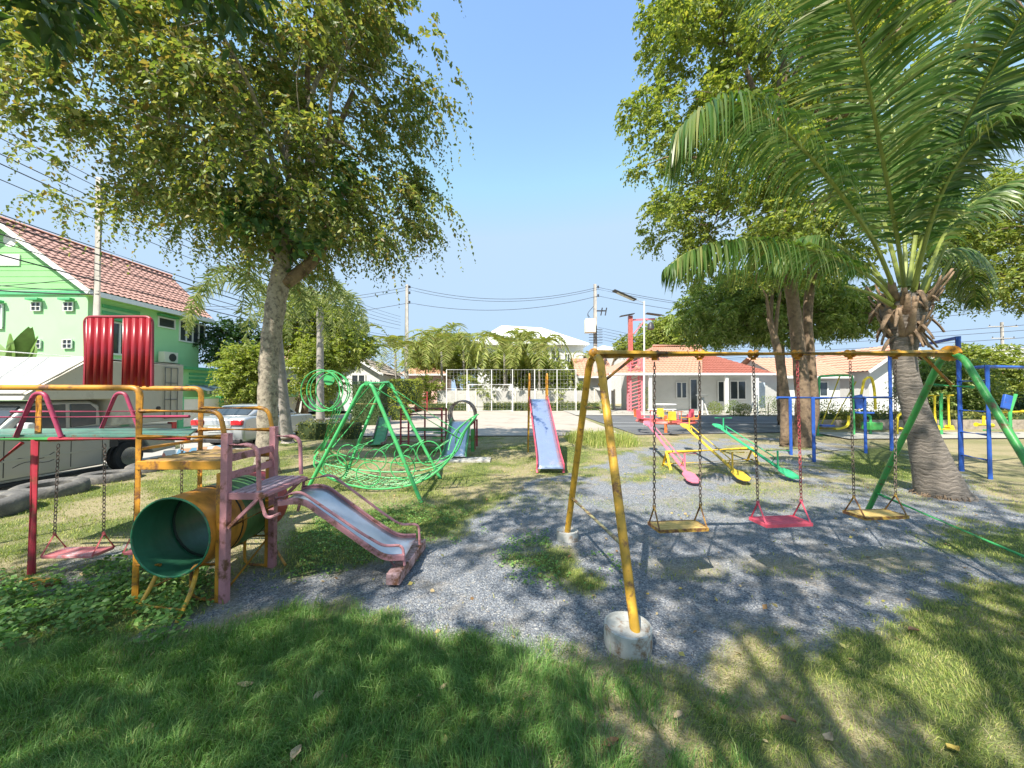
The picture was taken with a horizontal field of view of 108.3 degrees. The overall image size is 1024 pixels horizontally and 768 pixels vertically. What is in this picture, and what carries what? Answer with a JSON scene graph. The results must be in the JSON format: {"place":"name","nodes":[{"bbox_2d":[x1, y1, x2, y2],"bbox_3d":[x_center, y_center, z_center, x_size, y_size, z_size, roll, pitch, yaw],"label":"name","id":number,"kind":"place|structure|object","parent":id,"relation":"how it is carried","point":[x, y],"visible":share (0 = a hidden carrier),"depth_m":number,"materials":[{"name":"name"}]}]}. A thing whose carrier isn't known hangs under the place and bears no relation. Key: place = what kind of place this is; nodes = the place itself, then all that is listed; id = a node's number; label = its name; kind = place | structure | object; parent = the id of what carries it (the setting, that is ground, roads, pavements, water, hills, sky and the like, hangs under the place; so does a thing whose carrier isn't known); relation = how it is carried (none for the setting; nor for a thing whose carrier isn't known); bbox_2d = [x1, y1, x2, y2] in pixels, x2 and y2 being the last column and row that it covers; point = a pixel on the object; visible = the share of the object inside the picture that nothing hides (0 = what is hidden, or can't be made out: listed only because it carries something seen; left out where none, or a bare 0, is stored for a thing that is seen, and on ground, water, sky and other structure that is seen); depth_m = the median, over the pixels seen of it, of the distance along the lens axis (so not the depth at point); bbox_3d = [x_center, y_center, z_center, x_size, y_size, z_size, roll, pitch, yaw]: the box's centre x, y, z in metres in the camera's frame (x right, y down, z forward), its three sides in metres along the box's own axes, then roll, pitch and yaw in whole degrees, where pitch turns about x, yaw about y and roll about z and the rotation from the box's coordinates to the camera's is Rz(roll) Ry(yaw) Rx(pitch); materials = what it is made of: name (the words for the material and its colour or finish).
{"place":"outdoors","nodes":[
{"label":"outdoors","id":0,"kind":"place"},
{"bbox_2d":[0,216,221,396],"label":"house","id":1,"kind":"structure","parent":0,"point":[55,321],"depth_m":16.61,"materials":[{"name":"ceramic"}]},
{"bbox_2d":[113,318,122,355],"bbox_3d":[-18.747,-2.222,17.729,0.235,1.708,1.040,0,-1,0],"label":"window","id":2,"kind":"structure","parent":1,"relation":"in","point":[118,326],"depth_m":17.65,"materials":[{"name":"white paint"}]},
{"bbox_2d":[157,313,178,329],"bbox_3d":[-18.742,-3.387,20.153,0.225,0.698,1.090,0,-1,0],"label":"window","id":3,"kind":"structure","parent":1,"relation":"in","point":[163,322],"depth_m":20.10,"materials":[{"name":"white paint"}]},
{"bbox_2d":[178,319,205,344],"bbox_3d":[-18.820,-3.016,21.778,0.080,1.226,1.780,0,-1,0],"label":"window","id":4,"kind":"structure","parent":1,"relation":"in","point":[182,332],"depth_m":21.74,"materials":[{"name":"white paint"}]},
{"bbox_2d":[0,406,418,490],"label":"road","id":5,"kind":"structure","parent":0,"point":[160,453],"depth_m":11.79,"materials":[{"name":"asphalt"}]},
{"bbox_2d":[0,401,179,488],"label":"pickup truck","id":6,"kind":"object","parent":5,"relation":"on","point":[15,464],"visible":0.54,"depth_m":7.79,"materials":[{"name":"beige paint"}]},
{"bbox_2d":[0,357,183,425],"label":"camper box","id":7,"kind":"object","parent":6,"relation":"on","point":[41,370],"visible":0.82,"depth_m":8.10,"materials":[{"name":"metal"}]},
{"bbox_2d":[93,177,103,314],"bbox_3d":[-13.550,-2.288,12.054,0.300,8.950,0.285,0,-1,0],"label":"utility pole","id":8,"kind":"object","parent":5,"relation":"on","point":[96,295],"visible":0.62,"depth_m":12.07,"materials":[{"name":"concrete"}]},
{"bbox_2d":[203,338,291,404],"bbox_3d":[-14.332,-0.012,20.056,3.714,4.717,4.090,0,-1,0],"label":"tree","id":9,"kind":"object","parent":5,"relation":"on","point":[235,379],"visible":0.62,"depth_m":19.11,"materials":[{"name":"green plant"}]},
{"bbox_2d":[191,404,313,444],"bbox_3d":[-10.035,1.519,14.816,1.834,1.460,4.592,0,-1,0],"label":"sedan","id":10,"kind":"object","parent":5,"relation":"on","point":[239,418],"visible":0.38,"depth_m":12.78,"materials":[{"name":"silver metal"}]},
{"bbox_2d":[0,590,823,767],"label":"lawn grass","id":11,"kind":"structure","parent":0,"point":[43,675],"depth_m":2.01,"materials":[{"name":"plant"}]},
{"bbox_2d":[362,411,619,435],"bbox_3d":[-1.700,2.187,23.507,12.600,0.001,18.900,0,-1,0],"label":"court","id":12,"kind":"object","parent":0,"point":[502,423],"visible":0.6,"depth_m":19.67,"materials":[{"name":"concrete"}]},
{"bbox_2d":[387,377,423,407],"bbox_3d":[-6.682,0.881,23.288,2.128,2.672,1.764,0,-1,0],"label":"clipped shrub","id":13,"kind":"object","parent":12,"relation":"on","point":[411,389],"visible":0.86,"depth_m":22.65,"materials":[{"name":"green plant"}]},
{"bbox_2d":[0,404,1023,767],"bbox_3d":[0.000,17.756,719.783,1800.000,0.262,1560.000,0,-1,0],"label":"ground","id":14,"kind":"structure","parent":0,"point":[1008,466],"depth_m":3.28,"materials":[{"name":"gravel"}]},
{"bbox_2d":[0,490,29,517],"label":"old tyre","id":15,"kind":"object","parent":14,"relation":"on","point":[13,502],"visible":0.82,"depth_m":5.21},
{"bbox_2d":[0,327,38,357],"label":"banana plant","id":16,"kind":"object","parent":14,"relation":"on","point":[25,340],"visible":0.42,"depth_m":13.70,"materials":[{"name":"green plant"}]},
{"bbox_2d":[8,476,90,499],"bbox_3d":[-7.753,1.778,6.206,0.905,0.278,0.908,0,-1,0],"label":"old tyre","id":17,"kind":"object","parent":14,"relation":"on","point":[67,486],"visible":0.6,"depth_m":6.17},
{"bbox_2d":[0,549,214,649],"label":"weed patch","id":18,"kind":"object","parent":14,"relation":"on","point":[29,610],"visible":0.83,"depth_m":2.88,"materials":[{"name":"green plant"}]},
{"bbox_2d":[78,469,141,484],"bbox_3d":[-7.853,1.830,7.216,0.885,0.250,0.888,0,-1,0],"label":"old tyre","id":19,"kind":"object","parent":14,"relation":"on","point":[112,476],"visible":0.65,"depth_m":7.04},
{"bbox_2d":[0,0,284,72],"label":"tree","id":20,"kind":"object","parent":14,"relation":"on","point":[50,20],"visible":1,"depth_m":2.24,"materials":[{"name":"green plant"}]},
{"bbox_2d":[0,315,425,622],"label":"play structure","id":21,"kind":"object","parent":14,"relation":"on","point":[183,534],"visible":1,"depth_m":3.39,"materials":[{"name":"orange paint"}]},
{"bbox_2d":[40,443,115,558],"bbox_3d":[-4.085,1.084,3.497,0.481,1.038,0.227,0,-1,0],"label":"swing","id":22,"kind":"object","parent":21,"relation":"hanging from","point":[77,552],"visible":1,"depth_m":3.49,"materials":[{"name":"metal"}]},
{"bbox_2d":[150,396,298,427],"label":"garden wall","id":23,"kind":"structure","parent":14,"relation":"on","point":[190,403],"depth_m":17.37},
{"bbox_2d":[192,313,261,367],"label":"tree","id":24,"kind":"object","parent":14,"relation":"on","point":[217,332],"visible":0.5,"depth_m":23.03,"materials":[{"name":"green plant"}]},
{"bbox_2d":[0,0,475,474],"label":"tree","id":25,"kind":"object","parent":14,"relation":"on","point":[269,204],"visible":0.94,"depth_m":7.00,"materials":[{"name":"green plant"}]},
{"bbox_2d":[179,255,361,443],"bbox_3d":[-7.785,-0.974,12.084,4.540,5.934,4.856,0,-1,11],"label":"palm tree","id":26,"kind":"object","parent":14,"relation":"on","point":[284,414],"visible":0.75,"depth_m":11.98,"materials":[{"name":"green plant"}]},
{"bbox_2d":[252,279,369,421],"bbox_3d":[-10.476,-1.671,19.716,5.634,7.624,5.695,1,-2,-33],"label":"palm tree","id":27,"kind":"object","parent":14,"relation":"on","point":[320,416],"visible":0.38,"depth_m":19.80,"materials":[{"name":"green plant"}]},
{"bbox_2d":[257,294,383,413],"bbox_3d":[-13.812,-2.239,27.041,8.072,9.116,7.322,0,-1,0],"label":"tree","id":28,"kind":"object","parent":14,"relation":"on","point":[365,349],"visible":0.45,"depth_m":25.72,"materials":[{"name":"green plant"}]},
{"bbox_2d":[285,332,357,413],"bbox_3d":[-12.577,-0.527,23.923,4.409,5.569,4.703,0,-1,0],"label":"tree","id":29,"kind":"object","parent":14,"relation":"on","point":[307,365],"visible":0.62,"depth_m":23.26,"materials":[{"name":"green plant"}]},
{"bbox_2d":[294,418,362,439],"bbox_3d":[-6.638,1.659,13.570,2.330,0.847,1.026,0,-1,0],"label":"hedge","id":30,"kind":"object","parent":14,"relation":"on","point":[311,430],"visible":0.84,"depth_m":13.22,"materials":[{"name":"green plant"}]},
{"bbox_2d":[349,380,390,424],"bbox_3d":[-7.352,0.994,19.180,1.795,2.389,1.471,0,-1,0],"label":"hedge","id":31,"kind":"object","parent":14,"relation":"on","point":[365,399],"visible":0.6,"depth_m":18.63,"materials":[{"name":"green plant"}]},
{"bbox_2d":[308,381,441,502],"bbox_3d":[-2.405,0.888,6.631,2.079,1.947,1.911,0,-1,0],"label":"boat swing set","id":32,"kind":"object","parent":14,"relation":"on","point":[386,419],"visible":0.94,"depth_m":6.02,"materials":[{"name":"green paint"}]},
{"bbox_2d":[300,369,478,489],"bbox_3d":[-2.201,0.785,6.759,3.192,2.088,1.337,0,-1,0],"label":"swing boat","id":33,"kind":"object","parent":32,"relation":"on","point":[329,378],"visible":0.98,"depth_m":6.67,"materials":[{"name":"green paint"}]},
{"bbox_2d":[366,416,390,445],"bbox_3d":[-4.402,1.548,12.440,0.539,0.856,1.950,0,-1,-9],"label":"slide","id":34,"kind":"object","parent":14,"relation":"on","point":[380,435],"visible":0.88,"depth_m":12.33,"materials":[{"name":"green paint"}]},
{"bbox_2d":[400,366,453,405],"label":"house","id":35,"kind":"structure","parent":14,"relation":"on","point":[434,374],"depth_m":44.03,"materials":[{"name":"white paint"}]},
{"bbox_2d":[235,500,623,590],"bbox_3d":[-0.883,1.768,4.448,3.933,0.103,2.622,0,-1,0],"label":"weed patch","id":36,"kind":"object","parent":14,"relation":"on","point":[416,532],"visible":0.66,"depth_m":4.03,"materials":[{"name":"green plant"}]},
{"bbox_2d":[400,400,477,456],"bbox_3d":[-2.215,1.204,10.564,2.410,1.462,2.679,0,-1,0],"label":"play structure","id":37,"kind":"object","parent":14,"relation":"on","point":[463,448],"visible":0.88,"depth_m":10.57,"materials":[{"name":"red paint"}]},
{"bbox_2d":[413,401,467,410],"bbox_3d":[-6.510,2.055,34.265,5.320,0.987,0.962,0,-1,0],"label":"hedge","id":38,"kind":"object","parent":14,"relation":"on","point":[430,406],"visible":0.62,"depth_m":34.01,"materials":[{"name":"green plant"}]},
{"bbox_2d":[398,332,486,389],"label":"tree","id":39,"kind":"object","parent":14,"relation":"on","point":[456,354],"visible":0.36,"depth_m":44.96,"materials":[{"name":"green plant"}]},
{"bbox_2d":[435,457,490,462],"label":"concrete slab","id":40,"kind":"structure","parent":14,"relation":"on","point":[470,459],"depth_m":9.06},
{"bbox_2d":[432,326,494,386],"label":"palm tree","id":41,"kind":"object","parent":14,"relation":"on","point":[463,353],"visible":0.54,"depth_m":40.37,"materials":[{"name":"green plant"}]},
{"bbox_2d":[446,369,575,410],"bbox_3d":[-0.069,0.561,33.196,11.705,3.750,0.062,0,-1,0],"label":"court fence","id":42,"kind":"object","parent":14,"relation":"on","point":[534,379],"visible":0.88,"depth_m":33.20,"materials":[{"name":"white paint"}]},
{"bbox_2d":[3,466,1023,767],"bbox_3d":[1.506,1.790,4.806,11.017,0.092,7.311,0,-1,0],"label":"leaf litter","id":43,"kind":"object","parent":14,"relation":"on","point":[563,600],"visible":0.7,"depth_m":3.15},
{"bbox_2d":[477,347,575,390],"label":"tree","id":44,"kind":"object","parent":14,"relation":"on","point":[518,381],"visible":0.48,"depth_m":41.34,"materials":[{"name":"green plant"}]},
{"bbox_2d":[483,401,600,410],"bbox_3d":[2.701,2.083,33.966,10.849,1.158,1.173,0,-1,0],"label":"hedge","id":45,"kind":"object","parent":14,"relation":"on","point":[522,406],"visible":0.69,"depth_m":33.61,"materials":[{"name":"green plant"}]},
{"bbox_2d":[527,373,564,472],"bbox_3d":[0.768,0.793,9.444,0.620,2.250,3.337,0,-1,-1],"label":"slide","id":46,"kind":"object","parent":14,"relation":"on","point":[548,450],"visible":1,"depth_m":8.92,"materials":[{"name":"blue metal"}]},
{"bbox_2d":[543,372,572,402],"bbox_3d":[4.622,0.656,36.854,3.110,3.870,4.034,0,-1,0],"label":"shrub","id":47,"kind":"object","parent":14,"relation":"on","point":[556,386],"visible":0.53,"depth_m":36.71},
{"bbox_2d":[556,526,577,542],"bbox_3d":[0.634,1.748,4.240,0.250,0.152,0.250,0,-1,0],"label":"concrete footing","id":48,"kind":"object","parent":14,"relation":"on","point":[562,535],"visible":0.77,"depth_m":4.15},
{"bbox_2d":[569,358,616,390],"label":"house","id":49,"kind":"structure","parent":14,"relation":"on","point":[579,365],"depth_m":38.85,"materials":[{"name":"white paint"}]},
{"bbox_2d":[604,611,652,660],"bbox_3d":[0.783,1.705,2.501,0.316,0.162,0.316,0,-1,0],"label":"concrete footing","id":50,"kind":"object","parent":14,"relation":"on","point":[623,639],"visible":0.88,"depth_m":2.41,"materials":[{"name":"concrete"}]},
{"bbox_2d":[611,334,652,365],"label":"tree","id":51,"kind":"object","parent":14,"relation":"on","point":[619,346],"visible":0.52,"depth_m":40.41,"materials":[{"name":"green plant"}]},
{"bbox_2d":[633,408,701,432],"bbox_3d":[6.350,1.549,15.269,2.637,0.980,2.671,0,-1,0],"label":"merry go round","id":52,"kind":"object","parent":14,"relation":"on","point":[670,420],"visible":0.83,"depth_m":15.22,"materials":[{"name":"orange paint"}]},
{"bbox_2d":[635,310,708,351],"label":"tree","id":53,"kind":"object","parent":14,"relation":"on","point":[656,335],"visible":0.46,"depth_m":39.40,"materials":[{"name":"green plant"}]},
{"bbox_2d":[661,447,759,469],"bbox_3d":[4.598,1.698,8.541,2.546,0.416,0.476,0,-1,-14],"label":"seesaw trestle","id":54,"kind":"object","parent":14,"relation":"on","point":[666,455],"visible":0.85,"depth_m":8.40,"materials":[{"name":"paint"}]},
{"bbox_2d":[642,415,699,482],"bbox_3d":[3.624,1.330,8.767,0.440,1.006,4.257,0,-1,9],"label":"seesaw","id":55,"kind":"object","parent":54,"relation":"on","point":[691,477],"visible":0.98,"depth_m":7.52,"materials":[{"name":"paint"}]},
{"bbox_2d":[680,417,750,480],"bbox_3d":[4.639,1.355,8.772,0.440,0.936,4.056,0,-1,10],"label":"seesaw","id":56,"kind":"object","parent":54,"relation":"on","point":[740,475],"visible":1,"depth_m":7.68,"materials":[{"name":"paint"}]},
{"bbox_2d":[712,417,798,478],"bbox_3d":[5.617,1.359,8.851,0.440,0.931,3.883,0,-1,9],"label":"seesaw","id":57,"kind":"object","parent":54,"relation":"on","point":[788,473],"visible":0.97,"depth_m":7.86,"materials":[{"name":"paint"}]},
{"bbox_2d":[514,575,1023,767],"bbox_3d":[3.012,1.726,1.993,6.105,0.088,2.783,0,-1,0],"label":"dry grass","id":58,"kind":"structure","parent":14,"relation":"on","point":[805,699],"depth_m":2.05,"materials":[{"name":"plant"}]},
{"bbox_2d":[729,236,808,446],"bbox_3d":[7.962,-1.409,11.412,2.772,6.726,1.723,0,-1,-15],"label":"tree","id":59,"kind":"object","parent":14,"relation":"on","point":[783,385],"visible":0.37,"depth_m":11.54,"materials":[{"name":"brown plant"}]},
{"bbox_2d":[565,346,1023,632],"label":"swing set","id":60,"kind":"object","parent":14,"relation":"on","point":[944,354],"visible":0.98,"depth_m":3.42,"materials":[{"name":"yellow paint"}]},
{"bbox_2d":[647,361,708,532],"bbox_3d":[1.523,0.550,3.397,0.494,1.529,0.226,0,-1,-6],"label":"swing","id":61,"kind":"object","parent":60,"relation":"hanging from","point":[676,526],"visible":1,"depth_m":3.39,"materials":[{"name":"metal"}]},
{"bbox_2d":[749,361,812,527],"bbox_3d":[2.520,0.539,3.486,0.486,1.529,0.226,0,-1,-6],"label":"swing","id":62,"kind":"object","parent":60,"relation":"hanging from","point":[782,521],"visible":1,"depth_m":3.48,"materials":[{"name":"pink paint"}]},
{"bbox_2d":[842,360,909,520],"bbox_3d":[3.548,0.528,3.639,0.524,1.528,0.226,0,-1,-6],"label":"swing","id":63,"kind":"object","parent":60,"relation":"hanging from","point":[885,513],"visible":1,"depth_m":3.61,"materials":[{"name":"metal"}]},
{"bbox_2d":[613,0,1023,447],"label":"tree","id":64,"kind":"object","parent":14,"relation":"on","point":[674,25],"visible":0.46,"depth_m":11.61,"materials":[{"name":"green plant"}]},
{"bbox_2d":[776,396,891,461],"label":"parallel bars","id":65,"kind":"object","parent":14,"relation":"on","point":[813,399],"visible":0.97,"depth_m":9.99,"materials":[{"name":"blue paint"}]},
{"bbox_2d":[661,0,1023,501],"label":"coconut palm","id":66,"kind":"object","parent":14,"relation":"on","point":[938,175],"visible":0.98,"depth_m":5.32,"materials":[{"name":"green plant"}]},
{"bbox_2d":[819,409,1023,419],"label":"hedge","id":67,"kind":"object","parent":14,"relation":"on","point":[969,415],"visible":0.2,"depth_m":17.32,"materials":[{"name":"green plant"}]},
{"bbox_2d":[819,420,1023,428],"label":"garden wall","id":68,"kind":"structure","parent":14,"relation":"on","point":[1016,424],"depth_m":16.91,"materials":[{"name":"stone"}]},
{"bbox_2d":[884,355,1023,413],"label":"tree","id":69,"kind":"object","parent":14,"relation":"on","point":[948,371],"visible":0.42,"depth_m":18.82,"materials":[{"name":"green plant"}]},
{"bbox_2d":[887,336,1023,479],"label":"climbing frame","id":70,"kind":"object","parent":14,"relation":"on","point":[960,410],"visible":0.85,"depth_m":7.93,"materials":[{"name":"blue paint"}]},
{"bbox_2d":[897,157,1023,324],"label":"tree","id":71,"kind":"object","parent":14,"relation":"on","point":[993,241],"visible":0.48,"depth_m":16.55,"materials":[{"name":"green plant"}]},
{"bbox_2d":[935,342,1023,397],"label":"tree","id":72,"kind":"object","parent":14,"relation":"on","point":[993,355],"visible":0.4,"depth_m":26.65,"materials":[{"name":"green plant"}]},
{"bbox_2d":[0,436,1023,639],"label":"lawn grass","id":73,"kind":"structure","parent":0,"point":[337,555],"depth_m":5.16,"materials":[{"name":"plant"}]},
{"bbox_2d":[0,0,1023,389],"label":"sky","id":74,"kind":"structure","parent":0,"point":[545,208],"materials":[{"name":"blue"}]},
{"bbox_2d":[476,325,588,390],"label":"house","id":75,"kind":"structure","parent":0,"point":[574,344],"depth_m":58.13,"materials":[{"name":"white paint"}]},
{"bbox_2d":[140,490,1023,694],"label":"gravel","id":76,"kind":"structure","parent":0,"point":[749,593],"depth_m":3.37,"materials":[{"name":"gravel"}]},
{"bbox_2d":[563,428,640,447],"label":"tall grass","id":77,"kind":"structure","parent":0,"point":[592,438],"depth_m":12.24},
{"bbox_2d":[583,345,627,403],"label":"house","id":78,"kind":"structure","parent":0,"point":[616,384],"depth_m":54.02,"materials":[{"name":"white paint"}]},
{"bbox_2d":[586,416,793,434],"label":"street","id":79,"kind":"structure","parent":0,"point":[737,424],"depth_m":18.54,"materials":[{"name":"asphalt"}]},
{"bbox_2d":[612,289,644,423],"bbox_3d":[6.081,-1.364,19.106,1.758,6.974,0.300,0,-1,-9],"label":"street lamp","id":80,"kind":"object","parent":79,"relation":"on","point":[629,297],"visible":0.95,"depth_m":19.22,"materials":[{"name":"white paint"}]},
{"bbox_2d":[663,268,899,424],"bbox_3d":[14.292,-2.058,19.489,11.806,8.395,6.863,0,-1,0],"label":"tree","id":81,"kind":"object","parent":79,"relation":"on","point":[718,320],"visible":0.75,"depth_m":18.07,"materials":[{"name":"green plant"}]},
{"bbox_2d":[563,407,887,414],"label":"pavement","id":82,"kind":"structure","parent":0,"point":[588,412],"depth_m":28.64,"materials":[{"name":"concrete"}]},
{"bbox_2d":[584,284,606,372],"bbox_3d":[8.657,-3.931,38.115,2.304,12.950,1.038,0,-1,0],"label":"utility pole","id":83,"kind":"object","parent":82,"relation":"on","point":[590,325],"visible":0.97,"depth_m":38.25,"materials":[{"name":"concrete"}]},
{"bbox_2d":[619,312,661,410],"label":"lattice tower","id":84,"kind":"structure","parent":82,"relation":"on","point":[630,340],"depth_m":29.12,"materials":[{"name":"paint"}]},
{"bbox_2d":[591,345,775,412],"bbox_3d":[14.118,-0.545,33.045,13.571,5.954,8.950,0,-1,0],"label":"bungalow","id":85,"kind":"object","parent":82,"relation":"on","point":[723,381],"visible":0.69,"depth_m":30.54,"materials":[{"name":"white paint"}]},
{"bbox_2d":[689,379,697,409],"bbox_3d":[15.021,0.846,30.519,0.690,2.586,0.059,0,-1,0],"label":"door","id":86,"kind":"structure","parent":85,"relation":"in","point":[693,383],"depth_m":30.53,"materials":[{"name":"white paint"}]},
{"bbox_2d":[729,381,746,399],"bbox_3d":[18.664,0.507,30.527,1.390,1.586,0.059,0,-1,0],"label":"window","id":87,"kind":"structure","parent":85,"relation":"in","point":[737,389],"depth_m":30.54,"materials":[{"name":"white paint"}]},
{"bbox_2d":[792,397,900,412],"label":"boundary wall","id":88,"kind":"structure","parent":82,"relation":"on","point":[869,401],"depth_m":29.17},
{"bbox_2d":[816,345,932,396],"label":"house","id":89,"kind":"structure","parent":82,"relation":"on","point":[874,367],"depth_m":31.29,"materials":[{"name":"white paint"}]},
{"bbox_2d":[535,565,1023,767],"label":"lawn grass","id":90,"kind":"structure","parent":0,"point":[953,636],"depth_m":2.13,"materials":[{"name":"plant"}]},
{"bbox_2d":[741,358,853,411],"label":"house","id":91,"kind":"structure","parent":0,"point":[827,385],"depth_m":31.81,"materials":[{"name":"white paint"}]},
{"bbox_2d":[819,432,1023,438],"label":"path","id":92,"kind":"structure","parent":0,"point":[874,435],"depth_m":14.13,"materials":[{"name":"concrete"}]},
{"bbox_2d":[816,374,856,435],"bbox_3d":[12.905,0.849,14.585,2.016,2.476,0.300,0,-1,0],"label":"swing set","id":93,"kind":"object","parent":92,"relation":"on","point":[848,417],"visible":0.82,"depth_m":14.56,"materials":[{"name":"green paint"}]},
{"bbox_2d":[851,376,882,433],"bbox_3d":[14.013,0.887,14.584,1.091,2.399,0.400,0,-1,0],"label":"exercise machine","id":94,"kind":"object","parent":92,"relation":"on","point":[871,425],"visible":0.88,"depth_m":14.55,"materials":[{"name":"blue paint"}]},
{"bbox_2d":[929,393,954,433],"bbox_3d":[16.938,1.214,14.577,1.129,1.704,0.220,0,-1,0],"label":"exercise machine","id":95,"kind":"object","parent":92,"relation":"on","point":[949,426],"visible":0.62,"depth_m":14.56,"materials":[{"name":"green paint"}]},
{"bbox_2d":[973,394,1023,430],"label":"exercise machine","id":96,"kind":"object","parent":92,"relation":"on","point":[1008,402],"visible":0.63,"depth_m":14.54,"materials":[{"name":"green paint"}]},
{"label":"side road","id":97,"kind":"structure","parent":0,"visible":0},
{"bbox_2d":[333,359,403,410],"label":"house","id":98,"kind":"structure","parent":97,"relation":"on","point":[386,372],"depth_m":33.52,"materials":[{"name":"white paint"}]},
{"bbox_2d":[349,323,440,407],"bbox_3d":[-11.436,-1.593,36.302,8.761,8.206,8.640,0,-1,0],"label":"palm tree","id":99,"kind":"object","parent":97,"relation":"on","point":[400,344],"visible":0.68,"depth_m":35.44,"materials":[{"name":"green plant"}]},
{"bbox_2d":[404,284,410,406],"bbox_3d":[-10.865,-3.900,38.396,0.670,12.900,0.476,0,-1,0],"label":"utility pole","id":100,"kind":"object","parent":97,"relation":"on","point":[407,302],"visible":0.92,"depth_m":38.41,"materials":[{"name":"concrete"}]},
{"bbox_2d":[420,375,445,402],"bbox_3d":[-8.272,0.606,36.298,3.916,3.185,3.636,0,-1,0],"label":"shrub","id":101,"kind":"object","parent":97,"relation":"on","point":[429,387],"visible":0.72,"depth_m":35.60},
{"bbox_2d":[404,322,482,390],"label":"palm tree","id":102,"kind":"object","parent":97,"relation":"on","point":[442,338],"visible":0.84,"depth_m":37.37,"materials":[{"name":"green plant"}]},
{"bbox_2d":[454,374,495,397],"bbox_3d":[-3.368,0.428,36.590,3.906,2.872,4.446,1,-2,-38],"label":"shrub","id":103,"kind":"object","parent":97,"relation":"on","point":[473,388],"visible":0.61,"depth_m":36.25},
{"bbox_2d":[466,327,542,390],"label":"palm tree","id":104,"kind":"object","parent":97,"relation":"on","point":[505,343],"visible":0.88,"depth_m":36.15,"materials":[{"name":"green plant"}]},
{"bbox_2d":[437,389,614,409],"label":"boundary wall","id":105,"kind":"structure","parent":97,"relation":"on","point":[521,396],"depth_m":35.48,"materials":[{"name":"concrete"}]},
{"bbox_2d":[503,332,573,390],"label":"palm tree","id":106,"kind":"object","parent":97,"relation":"on","point":[544,342],"visible":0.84,"depth_m":36.18,"materials":[{"name":"green plant"}]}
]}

